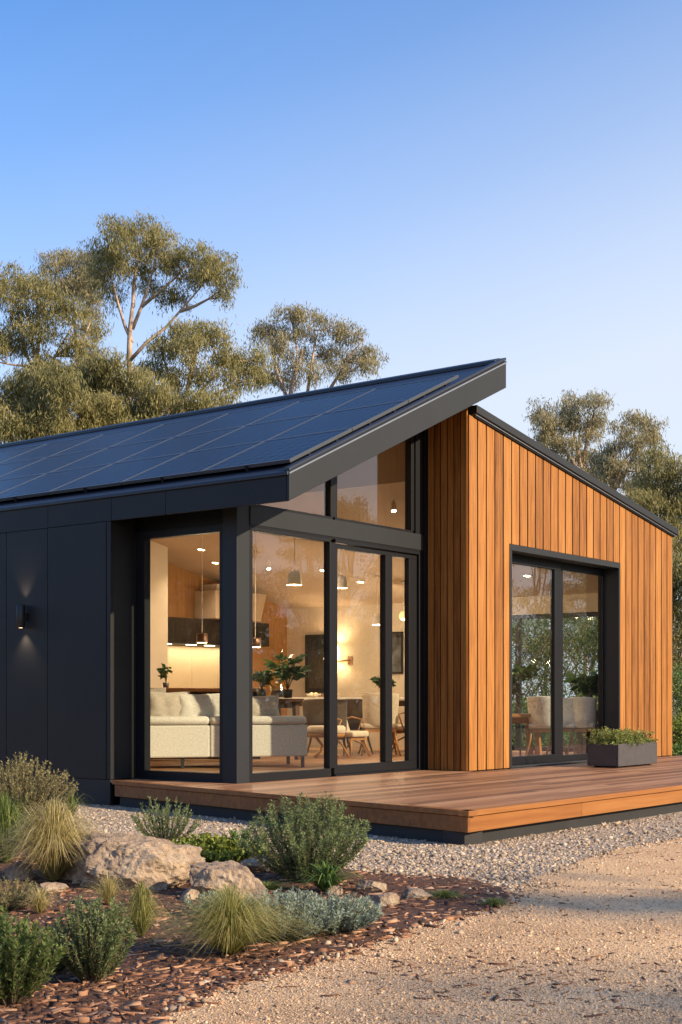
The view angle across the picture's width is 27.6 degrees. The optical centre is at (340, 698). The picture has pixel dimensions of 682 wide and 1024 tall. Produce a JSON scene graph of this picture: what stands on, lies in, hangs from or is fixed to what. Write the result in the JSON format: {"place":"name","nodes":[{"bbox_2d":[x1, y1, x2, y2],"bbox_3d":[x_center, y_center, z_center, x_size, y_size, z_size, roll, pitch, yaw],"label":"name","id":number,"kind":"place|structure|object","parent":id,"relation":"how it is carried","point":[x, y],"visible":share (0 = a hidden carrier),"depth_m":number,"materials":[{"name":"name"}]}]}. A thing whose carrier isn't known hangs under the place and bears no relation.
{"place":"outdoors","nodes":[
{"label":"outdoors","id":0,"kind":"place"},
{"bbox_2d":[150,688,263,758],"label":"kitchen island","id":1,"kind":"structure","parent":0,"point":[197,691],"depth_m":20.26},
{"bbox_2d":[0,828,522,1023],"bbox_3d":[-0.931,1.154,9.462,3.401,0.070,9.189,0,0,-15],"label":"bark mulch","id":2,"kind":"object","parent":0,"point":[69,1004],"visible":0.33,"depth_m":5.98,"materials":[{"name":"brown wood"}]},
{"bbox_2d":[3,861,34,880],"bbox_3d":[-2.063,1.129,8.845,0.204,0.188,0.140,0,0,16],"label":"rock","id":3,"kind":"object","parent":2,"relation":"on","point":[11,872],"visible":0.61,"depth_m":8.82,"materials":[{"name":"stone"}]},
{"bbox_2d":[0,790,40,862],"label":"grass tussock","id":4,"kind":"object","parent":2,"relation":"on","point":[6,812],"depth_m":9.68,"materials":[{"name":"plant"}]},
{"bbox_2d":[0,876,48,909],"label":"shrub","id":5,"kind":"object","parent":2,"relation":"on","point":[10,902],"visible":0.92,"depth_m":7.54,"materials":[{"name":"green plant"}]},
{"bbox_2d":[0,905,65,1005],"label":"shrub","id":6,"kind":"object","parent":2,"relation":"on","point":[21,967],"visible":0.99,"depth_m":5.20,"materials":[{"name":"green plant"}]},
{"bbox_2d":[0,752,77,822],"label":"shrub","id":7,"kind":"object","parent":2,"relation":"on","point":[22,783],"visible":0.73,"depth_m":12.70,"materials":[{"name":"green plant"}]},
{"bbox_2d":[17,885,67,912],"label":"grass tussock","id":8,"kind":"object","parent":2,"relation":"on","point":[40,903],"depth_m":7.42,"materials":[{"name":"plant"}]},
{"bbox_2d":[35,882,68,892],"bbox_3d":[-1.735,1.143,8.295,0.208,0.096,0.159,0,0,0],"label":"rock","id":9,"kind":"object","parent":2,"relation":"on","point":[56,887],"visible":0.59,"depth_m":8.26,"materials":[{"name":"stone"}]},
{"bbox_2d":[0,795,122,880],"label":"grass tussock","id":10,"kind":"object","parent":2,"relation":"on","point":[54,834],"depth_m":8.69,"materials":[{"name":"plant"}]},
{"bbox_2d":[49,891,137,981],"bbox_3d":[-1.013,0.972,5.663,0.377,0.381,0.367,0,0,37],"label":"rosemary bush","id":11,"kind":"object","parent":2,"relation":"on","point":[96,944],"visible":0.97,"depth_m":5.61,"materials":[{"name":"green plant"}]},
{"bbox_2d":[79,869,137,903],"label":"grass tussock","id":12,"kind":"object","parent":2,"relation":"on","point":[108,886],"depth_m":7.73,"materials":[{"name":"plant"}]},
{"bbox_2d":[68,832,205,889],"bbox_3d":[-1.282,1.091,8.576,0.885,0.513,0.549,0,0,-3],"label":"rock","id":13,"kind":"object","parent":2,"relation":"on","point":[154,862],"visible":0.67,"depth_m":8.43,"materials":[{"name":"stone"}]},
{"bbox_2d":[117,879,178,935],"bbox_3d":[-0.973,1.011,6.726,0.412,0.274,0.409,0,0,-3],"label":"grass tussock","id":14,"kind":"object","parent":2,"relation":"on","point":[142,905],"depth_m":6.69,"materials":[{"name":"green plant"}]},
{"bbox_2d":[130,796,202,842],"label":"shrub","id":15,"kind":"object","parent":2,"relation":"on","point":[163,833],"visible":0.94,"depth_m":10.85,"materials":[{"name":"green plant"}]},
{"bbox_2d":[170,832,259,862],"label":"ground cover plant","id":16,"kind":"object","parent":2,"relation":"on","point":[214,849],"visible":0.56,"depth_m":9.44,"materials":[{"name":"green plant"}]},
{"bbox_2d":[189,860,265,898],"bbox_3d":[-0.647,1.140,8.139,0.486,0.351,0.310,0,0,11],"label":"rock","id":17,"kind":"object","parent":2,"relation":"on","point":[204,876],"visible":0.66,"depth_m":8.04,"materials":[{"name":"stone"}]},
{"bbox_2d":[129,883,349,959],"bbox_3d":[-0.476,0.988,6.255,1.105,0.321,1.117,0,0,37],"label":"grass tussock","id":18,"kind":"object","parent":2,"relation":"on","point":[230,925],"depth_m":6.19,"materials":[{"name":"green plant"}]},
{"bbox_2d":[237,857,271,871],"bbox_3d":[-0.587,1.134,9.275,0.301,0.158,0.198,0,0,14],"label":"rock","id":19,"kind":"object","parent":2,"relation":"on","point":[251,864],"visible":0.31,"depth_m":9.21,"materials":[{"name":"stone"}]},
{"bbox_2d":[235,886,350,939],"bbox_3d":[-0.284,1.038,6.717,0.637,0.253,0.642,0,0,37],"label":"silver bush","id":20,"kind":"object","parent":2,"relation":"on","point":[309,902],"visible":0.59,"depth_m":6.62,"materials":[{"name":"green plant"}]},
{"bbox_2d":[235,791,371,882],"bbox_3d":[-0.212,0.874,8.787,0.887,0.578,0.895,0,0,37],"label":"rosemary bush","id":21,"kind":"object","parent":2,"relation":"on","point":[302,843],"visible":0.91,"depth_m":8.69,"materials":[{"name":"green plant"}]},
{"bbox_2d":[279,858,366,892],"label":"strappy plant","id":22,"kind":"object","parent":2,"relation":"on","point":[328,877],"visible":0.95,"depth_m":8.26,"materials":[{"name":"green plant"}]},
{"bbox_2d":[297,889,384,933],"bbox_3d":[-0.029,1.058,6.892,0.547,0.211,0.538,0,0,37],"label":"silver bush","id":23,"kind":"object","parent":2,"relation":"on","point":[361,915],"visible":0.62,"depth_m":6.83,"materials":[{"name":"green plant"}]},
{"bbox_2d":[356,879,386,891],"bbox_3d":[0.182,1.136,8.315,0.179,0.098,0.138,0,0,32],"label":"rock","id":24,"kind":"object","parent":2,"relation":"on","point":[370,885],"visible":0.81,"depth_m":8.28,"materials":[{"name":"stone"}]},
{"bbox_2d":[372,892,399,905],"bbox_3d":[0.256,1.136,7.739,0.179,0.106,0.098,0,0,-20],"label":"rock","id":25,"kind":"object","parent":2,"relation":"on","point":[389,898],"visible":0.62,"depth_m":7.72,"materials":[{"name":"stone"}]},
{"bbox_2d":[403,888,432,898],"bbox_3d":[0.443,1.141,8.006,0.189,0.094,0.119,0,0,17],"label":"rock","id":26,"kind":"object","parent":2,"relation":"on","point":[414,893],"visible":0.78,"depth_m":7.97,"materials":[{"name":"stone"}]},
{"bbox_2d":[307,725,345,757],"bbox_3d":[-0.220,0.646,20.900,0.580,0.492,0.580,0,0,37],"label":"round stool","id":27,"kind":"object","parent":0,"point":[316,732],"visible":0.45,"depth_m":20.72,"materials":[{"name":"fabric"}]},
{"bbox_2d":[0,0,681,701],"label":"sky","id":28,"kind":"structure","parent":0,"point":[461,181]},
{"bbox_2d":[42,802,681,907],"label":"gravel","id":29,"kind":"structure","parent":0,"point":[460,869],"depth_m":10.54,"materials":[{"name":"grey gravel"}]},
{"bbox_2d":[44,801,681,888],"bbox_3d":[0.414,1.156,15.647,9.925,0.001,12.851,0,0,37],"label":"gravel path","id":30,"kind":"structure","parent":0,"point":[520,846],"depth_m":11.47,"materials":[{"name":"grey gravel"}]},
{"bbox_2d":[156,702,681,1023],"bbox_3d":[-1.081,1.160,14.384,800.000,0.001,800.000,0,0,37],"label":"ground","id":31,"kind":"structure","parent":0,"point":[654,866],"depth_m":6.12,"materials":[{"name":"beige gravel"}]},
{"bbox_2d":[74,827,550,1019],"bbox_3d":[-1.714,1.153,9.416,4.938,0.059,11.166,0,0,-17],"label":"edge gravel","id":32,"kind":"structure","parent":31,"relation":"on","point":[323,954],"depth_m":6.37,"materials":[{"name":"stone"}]},
{"bbox_2d":[0,358,678,805],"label":"house","id":33,"kind":"structure","parent":31,"relation":"on","point":[102,584],"depth_m":16.98,"materials":[{"name":"metal"}]},
{"bbox_2d":[0,444,44,461],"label":"solar panel","id":34,"kind":"object","parent":33,"relation":"on","point":[7,454],"visible":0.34,"depth_m":20.53,"materials":[{"name":"glass"}]},
{"bbox_2d":[0,473,45,492],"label":"solar panel","id":35,"kind":"object","parent":33,"relation":"on","point":[6,484],"visible":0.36,"depth_m":17.43,"materials":[{"name":"glass"}]},
{"bbox_2d":[0,457,46,475],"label":"solar panel","id":36,"kind":"object","parent":33,"relation":"on","point":[8,468],"visible":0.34,"depth_m":18.99,"materials":[{"name":"glass"}]},
{"bbox_2d":[0,434,102,464],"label":"solar panel","id":37,"kind":"object","parent":33,"relation":"on","point":[47,450],"visible":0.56,"depth_m":19.77,"materials":[{"name":"glass"}]},
{"bbox_2d":[0,448,105,479],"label":"solar panel","id":38,"kind":"object","parent":33,"relation":"on","point":[47,465],"visible":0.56,"depth_m":18.22,"materials":[{"name":"glass"}]},
{"bbox_2d":[0,463,112,501],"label":"solar panel","id":39,"kind":"object","parent":33,"relation":"on","point":[44,484],"visible":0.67,"depth_m":16.61,"materials":[{"name":"glass"}]},
{"bbox_2d":[49,424,162,456],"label":"solar panel","id":40,"kind":"object","parent":33,"relation":"on","point":[107,440],"visible":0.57,"depth_m":19.04,"materials":[{"name":"glass"}]},
{"bbox_2d":[49,437,172,472],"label":"solar panel","id":41,"kind":"object","parent":33,"relation":"on","point":[110,455],"visible":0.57,"depth_m":17.48,"materials":[{"name":"glass"}]},
{"bbox_2d":[48,453,183,494],"bbox_3d":[-2.569,-2.572,15.945,1.196,0.072,1.140,0,25,37],"label":"solar panel","id":42,"kind":"object","parent":33,"relation":"on","point":[115,474],"visible":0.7,"depth_m":15.87,"materials":[{"name":"glass"}]},
{"bbox_2d":[111,413,227,446],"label":"solar panel","id":43,"kind":"object","parent":33,"relation":"on","point":[168,430],"visible":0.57,"depth_m":18.31,"materials":[{"name":"glass"}]},
{"bbox_2d":[135,523,222,782],"bbox_3d":[-1.729,-0.470,14.934,1.298,2.737,0.112,0,0,37],"label":"window","id":44,"kind":"structure","parent":33,"relation":"in","point":[143,771],"depth_m":15.23,"materials":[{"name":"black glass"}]},
{"bbox_2d":[115,426,243,462],"bbox_3d":[-1.938,-3.046,16.772,1.196,0.072,1.128,0,25,37],"label":"solar panel","id":45,"kind":"object","parent":33,"relation":"on","point":[180,444],"visible":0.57,"depth_m":16.75,"materials":[{"name":"glass"}]},
{"bbox_2d":[121,441,263,484],"bbox_3d":[-1.615,-2.572,15.217,1.196,0.072,1.140,0,25,37],"label":"solar panel","id":46,"kind":"object","parent":33,"relation":"on","point":[191,463],"visible":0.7,"depth_m":15.14,"materials":[{"name":"glass"}]},
{"bbox_2d":[168,645,218,687],"bbox_3d":[-2.625,-0.470,23.758,0.028,0.860,2.406,0,0,37],"label":"backsplash","id":47,"kind":"object","parent":33,"relation":"attached to","point":[194,667],"visible":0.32,"depth_m":23.85,"materials":[{"name":"beige tile"}]},
{"bbox_2d":[168,617,268,646],"bbox_3d":[-2.309,-1.134,23.894,0.370,0.452,2.970,0,0,37],"label":"wall cabinet","id":48,"kind":"object","parent":33,"relation":"attached to","point":[183,631],"depth_m":23.47,"materials":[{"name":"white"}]},
{"bbox_2d":[176,617,197,642],"bbox_3d":[-2.590,-1.150,23.303,0.020,0.420,0.544,0,0,37],"label":"door","id":49,"kind":"structure","parent":48,"relation":"in","point":[186,628],"depth_m":23.28,"materials":[{"name":"wood"}]},
{"bbox_2d":[198,619,218,643],"bbox_3d":[-2.256,-1.150,23.741,0.020,0.420,0.544,0,0,37],"label":"door","id":50,"kind":"structure","parent":48,"relation":"in","point":[211,627],"depth_m":23.75,"materials":[{"name":"wood"}]},
{"bbox_2d":[253,622,268,646],"bbox_3d":[-1.513,-1.150,24.714,0.020,0.420,0.694,0,0,37],"label":"door","id":51,"kind":"structure","parent":48,"relation":"in","point":[262,629],"depth_m":24.84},
{"bbox_2d":[150,716,306,768],"bbox_3d":[-1.583,0.550,18.050,2.128,0.660,0.962,0,0,-16],"label":"sofa","id":52,"kind":"object","parent":33,"relation":"on","point":[182,737],"visible":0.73,"depth_m":17.55,"materials":[{"name":"fabric"}]},
{"bbox_2d":[150,691,189,715],"bbox_3d":[-2.201,0.100,17.663,0.560,0.394,0.201,0,0,-11],"label":"cushion","id":53,"kind":"object","parent":52,"relation":"on","point":[164,704],"visible":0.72,"depth_m":17.59,"materials":[{"name":"fabric"}]},
{"bbox_2d":[179,693,218,717],"bbox_3d":[-1.826,0.105,17.742,0.580,0.353,0.212,0,0,-20],"label":"cushion","id":54,"kind":"object","parent":52,"relation":"on","point":[196,705],"visible":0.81,"depth_m":17.66,"materials":[{"name":"fabric"}]},
{"bbox_2d":[253,695,279,715],"bbox_3d":[-1.079,0.110,17.917,0.600,0.314,0.193,0,0,-18],"label":"cushion","id":55,"kind":"object","parent":52,"relation":"on","point":[265,705],"visible":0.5,"depth_m":17.88,"materials":[{"name":"fabric"}]},
{"bbox_2d":[194,584,265,621],"bbox_3d":[-1.928,-1.675,24.274,0.505,0.610,1.337,0,0,37],"label":"range hood","id":56,"kind":"object","parent":33,"relation":"attached to","point":[206,602],"visible":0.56,"depth_m":23.80,"materials":[{"name":"paint"}]},
{"bbox_2d":[175,401,298,436],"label":"solar panel","id":57,"kind":"object","parent":33,"relation":"on","point":[237,419],"visible":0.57,"depth_m":17.58,"materials":[{"name":"glass"}]},
{"bbox_2d":[188,413,322,451],"bbox_3d":[-0.984,-3.046,16.044,1.196,0.072,1.128,0,25,37],"label":"solar panel","id":58,"kind":"object","parent":33,"relation":"on","point":[253,433],"visible":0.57,"depth_m":16.02,"materials":[{"name":"glass"}]},
{"bbox_2d":[202,428,351,473],"bbox_3d":[-0.661,-2.572,14.489,1.196,0.072,1.140,0,25,37],"label":"solar panel","id":59,"kind":"object","parent":33,"relation":"on","point":[278,451],"visible":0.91,"depth_m":14.38,"materials":[{"name":"glass"}]},
{"bbox_2d":[278,699,303,759],"bbox_3d":[-1.020,0.438,20.300,0.950,0.887,0.600,0,0,0],"label":"side table","id":60,"kind":"object","parent":33,"relation":"on","point":[293,704],"visible":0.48,"depth_m":20.07,"materials":[{"name":"wood"}]},
{"bbox_2d":[253,667,277,695],"bbox_3d":[-1.130,-0.240,20.218,0.435,0.460,0.363,0,0,37],"label":"houseplant","id":61,"kind":"object","parent":60,"relation":"on","point":[263,678],"visible":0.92,"depth_m":20.16,"materials":[{"name":"green plant"}]},
{"bbox_2d":[262,652,311,697],"bbox_3d":[-0.809,-0.366,20.287,0.735,0.712,0.754,0,0,37],"label":"houseplant","id":62,"kind":"object","parent":60,"relation":"on","point":[284,671],"visible":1,"depth_m":20.23,"materials":[{"name":"green plant"}]},
{"bbox_2d":[249,526,334,782],"bbox_3d":[-0.546,-0.458,15.159,0.090,2.712,1.480,0,0,37],"label":"window","id":63,"kind":"structure","parent":33,"relation":"in","point":[329,547],"depth_m":15.64,"materials":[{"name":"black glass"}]},
{"bbox_2d":[251,478,333,519],"bbox_3d":[-0.566,-2.553,15.174,0.100,1.049,1.480,0,0,37],"label":"high window","id":64,"kind":"structure","parent":33,"relation":"in","point":[328,485],"depth_m":15.70,"materials":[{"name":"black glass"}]},
{"bbox_2d":[248,389,373,424],"bbox_3d":[-0.356,-3.518,16.867,1.196,0.072,1.128,0,25,37],"label":"solar panel","id":65,"kind":"object","parent":33,"relation":"on","point":[311,407],"visible":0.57,"depth_m":16.85,"materials":[{"name":"glass"}]},
{"bbox_2d":[305,634,323,692],"bbox_3d":[-0.398,-0.645,25.401,0.640,1.070,0.052,0,0,37],"label":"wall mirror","id":66,"kind":"object","parent":33,"relation":"attached to","point":[314,657],"depth_m":25.43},
{"bbox_2d":[302,699,352,754],"bbox_3d":[-0.223,0.442,21.572,0.743,0.884,0.799,0,0,6],"label":"dining chair","id":67,"kind":"object","parent":33,"relation":"on","point":[313,711],"visible":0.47,"depth_m":21.25,"materials":[{"name":"brown fabric"}]},
{"bbox_2d":[266,400,408,440],"bbox_3d":[-0.030,-3.046,15.316,1.196,0.072,1.128,0,25,37],"label":"solar panel","id":68,"kind":"object","parent":33,"relation":"on","point":[355,418],"visible":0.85,"depth_m":15.26,"materials":[{"name":"glass"}]},
{"bbox_2d":[337,716,370,756],"bbox_3d":[0.078,0.577,21.216,0.577,0.620,0.588,0,0,36],"label":"dining chair","id":69,"kind":"object","parent":33,"relation":"on","point":[355,736],"visible":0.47,"depth_m":21.09,"materials":[{"name":"fabric"}]},
{"bbox_2d":[337,699,372,753],"bbox_3d":[0.145,0.442,22.273,0.643,0.884,0.699,0,0,-11],"label":"dining chair","id":70,"kind":"object","parent":33,"relation":"on","point":[354,707],"visible":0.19,"depth_m":22.00,"materials":[{"name":"brown fabric"}]},
{"bbox_2d":[333,436,413,532],"bbox_3d":[0.372,-2.920,16.403,0.100,1.784,1.612,0,0,37],"label":"high window","id":71,"kind":"structure","parent":33,"relation":"in","point":[409,443],"depth_m":16.98,"materials":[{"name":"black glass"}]},
{"bbox_2d":[331,543,416,773],"bbox_3d":[0.402,-0.455,16.435,0.090,2.630,1.660,0,0,37],"label":"sliding door","id":72,"kind":"structure","parent":33,"relation":"in","point":[386,763],"depth_m":16.61,"materials":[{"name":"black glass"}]},
{"bbox_2d":[358,693,400,755],"bbox_3d":[0.602,0.397,21.672,0.623,0.974,0.679,0,0,-3],"label":"dining chair","id":73,"kind":"object","parent":33,"relation":"on","point":[371,711],"visible":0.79,"depth_m":21.43,"materials":[{"name":"fabric"}]},
{"bbox_2d":[325,375,458,412],"bbox_3d":[0.598,-3.518,16.139,1.196,0.072,1.128,0,25,37],"label":"solar panel","id":74,"kind":"object","parent":33,"relation":"on","point":[411,392],"visible":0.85,"depth_m":16.08,"materials":[{"name":"glass"}]},
{"bbox_2d":[392,631,403,673],"bbox_3d":[0.958,-0.810,24.375,0.320,0.740,0.038,0,0,37],"label":"picture","id":75,"kind":"object","parent":33,"relation":"attached to","point":[397,652],"visible":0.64,"depth_m":24.32},
{"bbox_2d":[512,693,524,755],"bbox_3d":[2.627,0.396,20.909,0.323,0.971,0.343,0,0,37],"label":"plant stand","id":76,"kind":"object","parent":33,"relation":"on","point":[517,694],"visible":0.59,"depth_m":20.76,"materials":[{"name":"metal"}]},
{"bbox_2d":[512,662,539,692],"bbox_3d":[2.654,-0.324,20.907,0.732,0.468,0.699,0,0,-21],"label":"houseplant","id":77,"kind":"object","parent":76,"relation":"on","point":[524,673],"visible":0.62,"depth_m":20.80,"materials":[{"name":"green plant"}]},
{"bbox_2d":[512,713,541,755],"bbox_3d":[2.420,0.551,20.600,1.100,0.662,0.700,0,0,-6],"label":"dining table","id":78,"kind":"object","parent":33,"relation":"on","point":[520,718],"visible":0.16,"depth_m":20.36,"materials":[{"name":"wood"}]},
{"bbox_2d":[512,554,560,764],"bbox_3d":[2.488,-0.510,18.410,0.070,2.748,1.669,0,0,37],"label":"sliding door","id":79,"kind":"structure","parent":33,"relation":"in","point":[554,567],"depth_m":18.94,"materials":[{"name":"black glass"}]},
{"bbox_2d":[525,696,566,755],"bbox_3d":[3.009,0.422,20.375,0.523,0.924,0.579,0,0,24],"label":"dining chair","id":80,"kind":"object","parent":33,"relation":"on","point":[539,711],"visible":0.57,"depth_m":20.20,"materials":[{"name":"white fabric"}]},
{"bbox_2d":[512,612,597,751],"bbox_3d":[2.963,-0.265,23.022,3.750,2.248,0.080,0,0,37],"label":"window","id":81,"kind":"structure","parent":33,"relation":"in","point":[518,618],"depth_m":22.99,"materials":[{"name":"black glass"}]},
{"bbox_2d":[546,698,582,753],"bbox_3d":[3.329,0.432,20.675,0.483,0.904,0.539,0,0,24],"label":"dining chair","id":82,"kind":"object","parent":33,"relation":"on","point":[568,717],"visible":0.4,"depth_m":20.47,"materials":[{"name":"white fabric"}]},
{"bbox_2d":[566,697,597,754],"bbox_3d":[3.627,0.427,20.576,0.483,0.914,0.539,0,0,29],"label":"dining chair","id":83,"kind":"object","parent":33,"relation":"on","point":[585,714],"visible":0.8,"depth_m":20.39,"materials":[{"name":"white fabric"}]},
{"bbox_2d":[560,562,603,760],"bbox_3d":[3.387,-0.510,19.638,0.070,2.748,1.354,0,0,37],"label":"sliding door","id":84,"kind":"structure","parent":33,"relation":"in","point":[564,566],"depth_m":19.99,"materials":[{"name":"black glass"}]},
{"bbox_2d":[111,755,681,844],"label":"timber deck","id":85,"kind":"structure","parent":31,"relation":"on","point":[461,807],"depth_m":13.17,"materials":[{"name":"brown wood"}]},
{"bbox_2d":[587,742,656,767],"bbox_3d":[3.697,0.727,18.173,0.440,0.304,1.160,0,0,37],"label":"planter box","id":86,"kind":"object","parent":85,"relation":"on","point":[617,755],"visible":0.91,"depth_m":17.79,"materials":[{"name":"concrete"}]},
{"bbox_2d":[582,726,657,746],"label":"trailing herb","id":87,"kind":"object","parent":86,"relation":"in","point":[621,737],"visible":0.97,"depth_m":17.92,"materials":[{"name":"green plant"}]},
{"bbox_2d":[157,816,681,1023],"bbox_3d":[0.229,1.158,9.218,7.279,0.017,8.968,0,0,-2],"label":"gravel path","id":88,"kind":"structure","parent":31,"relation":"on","point":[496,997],"depth_m":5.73,"materials":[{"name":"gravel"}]},
{"bbox_2d":[523,387,615,672],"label":"gum tree","id":89,"kind":"object","parent":31,"relation":"on","point":[566,417],"visible":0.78,"depth_m":43.84,"materials":[{"name":"green plant"}]},
{"bbox_2d":[577,710,597,753],"bbox_3d":[3.980,0.531,21.300,0.700,0.702,0.700,0,0,0],"label":"side table","id":90,"kind":"object","parent":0,"point":[584,741],"visible":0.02,"depth_m":21.02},
{"bbox_2d":[564,667,597,702],"bbox_3d":[3.845,-0.179,21.378,0.683,0.698,0.679,0,0,-16],"label":"houseplant","id":91,"kind":"object","parent":90,"relation":"on","point":[586,685],"visible":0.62,"depth_m":21.32,"materials":[{"name":"green plant"}]},
{"bbox_2d":[512,704,679,747],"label":"grass field","id":92,"kind":"structure","parent":0,"point":[597,706],"depth_m":49.21,"materials":[{"name":"plant"}]},
{"bbox_2d":[0,260,118,386],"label":"gum tree","id":93,"kind":"object","parent":92,"relation":"on","point":[10,342],"visible":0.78,"depth_m":39.71,"materials":[{"name":"green plant"}]},
{"bbox_2d":[0,354,137,443],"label":"gum tree","id":94,"kind":"object","parent":92,"relation":"on","point":[31,411],"visible":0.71,"depth_m":33.57,"materials":[{"name":"green plant"}]},
{"bbox_2d":[30,244,107,363],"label":"gum tree","id":95,"kind":"object","parent":92,"relation":"on","point":[79,286],"visible":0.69,"depth_m":46.86,"materials":[{"name":"green plant"}]},
{"bbox_2d":[69,341,221,429],"bbox_3d":[-5.026,-3.807,34.868,4.144,10.340,2.407,0,0,-3],"label":"gum tree","id":96,"kind":"object","parent":92,"relation":"on","point":[105,372],"visible":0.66,"depth_m":34.60,"materials":[{"name":"green plant"}]},
{"bbox_2d":[72,207,247,404],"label":"gum tree","id":97,"kind":"object","parent":92,"relation":"on","point":[208,269],"visible":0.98,"depth_m":41.84,"materials":[{"name":"green plant"}]},
{"bbox_2d":[132,315,284,413],"bbox_3d":[-3.674,-4.610,37.772,4.322,11.948,2.377,0,0,-2],"label":"gum tree","id":98,"kind":"object","parent":92,"relation":"on","point":[237,364],"visible":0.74,"depth_m":37.74,"materials":[{"name":"green plant"}]},
{"bbox_2d":[244,299,388,394],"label":"gum tree","id":99,"kind":"object","parent":92,"relation":"on","point":[297,317],"visible":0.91,"depth_m":45.90,"materials":[{"name":"green plant"}]},
{"bbox_2d":[512,695,575,746],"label":"hedge shrub","id":100,"kind":"object","parent":92,"relation":"on","point":[543,744],"visible":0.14,"depth_m":29.80,"materials":[{"name":"green plant"}]},
{"bbox_2d":[512,618,589,745],"bbox_3d":[4.037,-0.817,34.875,4.693,4.037,4.332,0,0,-2],"label":"hedge shrub","id":101,"kind":"object","parent":92,"relation":"on","point":[529,685],"visible":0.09,"depth_m":34.33,"materials":[{"name":"green plant"}]},
{"bbox_2d":[512,616,597,745],"bbox_3d":[5.066,-0.714,33.921,5.162,3.854,5.240,0,0,37],"label":"hedge shrub","id":102,"kind":"object","parent":92,"relation":"on","point":[566,643],"visible":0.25,"depth_m":33.27,"materials":[{"name":"green plant"}]},
{"bbox_2d":[512,618,597,740],"bbox_3d":[5.425,-1.410,37.984,3.053,5.547,3.104,0,0,37],"label":"gum tree","id":103,"kind":"object","parent":92,"relation":"on","point":[549,643],"visible":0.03,"depth_m":38.00,"materials":[{"name":"green plant"}]},
{"bbox_2d":[563,616,597,694],"bbox_3d":[6.686,-1.316,35.782,2.909,5.360,2.495,0,0,37],"label":"gum tree","id":104,"kind":"object","parent":92,"relation":"on","point":[584,648],"visible":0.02,"depth_m":35.55,"materials":[{"name":"green plant"}]},
{"bbox_2d":[512,602,681,744],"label":"hedge shrub","id":105,"kind":"object","parent":92,"relation":"on","point":[571,671],"visible":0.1,"depth_m":34.45,"materials":[{"name":"green plant"}]},
{"bbox_2d":[583,408,670,495],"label":"gum tree","id":106,"kind":"object","parent":92,"relation":"on","point":[612,465],"visible":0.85,"depth_m":41.93,"materials":[{"name":"green plant"}]},
{"bbox_2d":[623,442,681,560],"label":"gum tree","id":107,"kind":"object","parent":92,"relation":"on","point":[665,504],"visible":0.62,"depth_m":38.82,"materials":[{"name":"green plant"}]},
{"bbox_2d":[672,541,681,711],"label":"gum tree","id":108,"kind":"object","parent":92,"relation":"on","point":[677,578],"visible":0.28,"depth_m":35.96,"materials":[{"name":"green plant"}]},
{"bbox_2d":[672,662,681,741],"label":"hedge shrub","id":109,"kind":"object","parent":92,"relation":"on","point":[678,674],"visible":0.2,"depth_m":31.86,"materials":[{"name":"green plant"}]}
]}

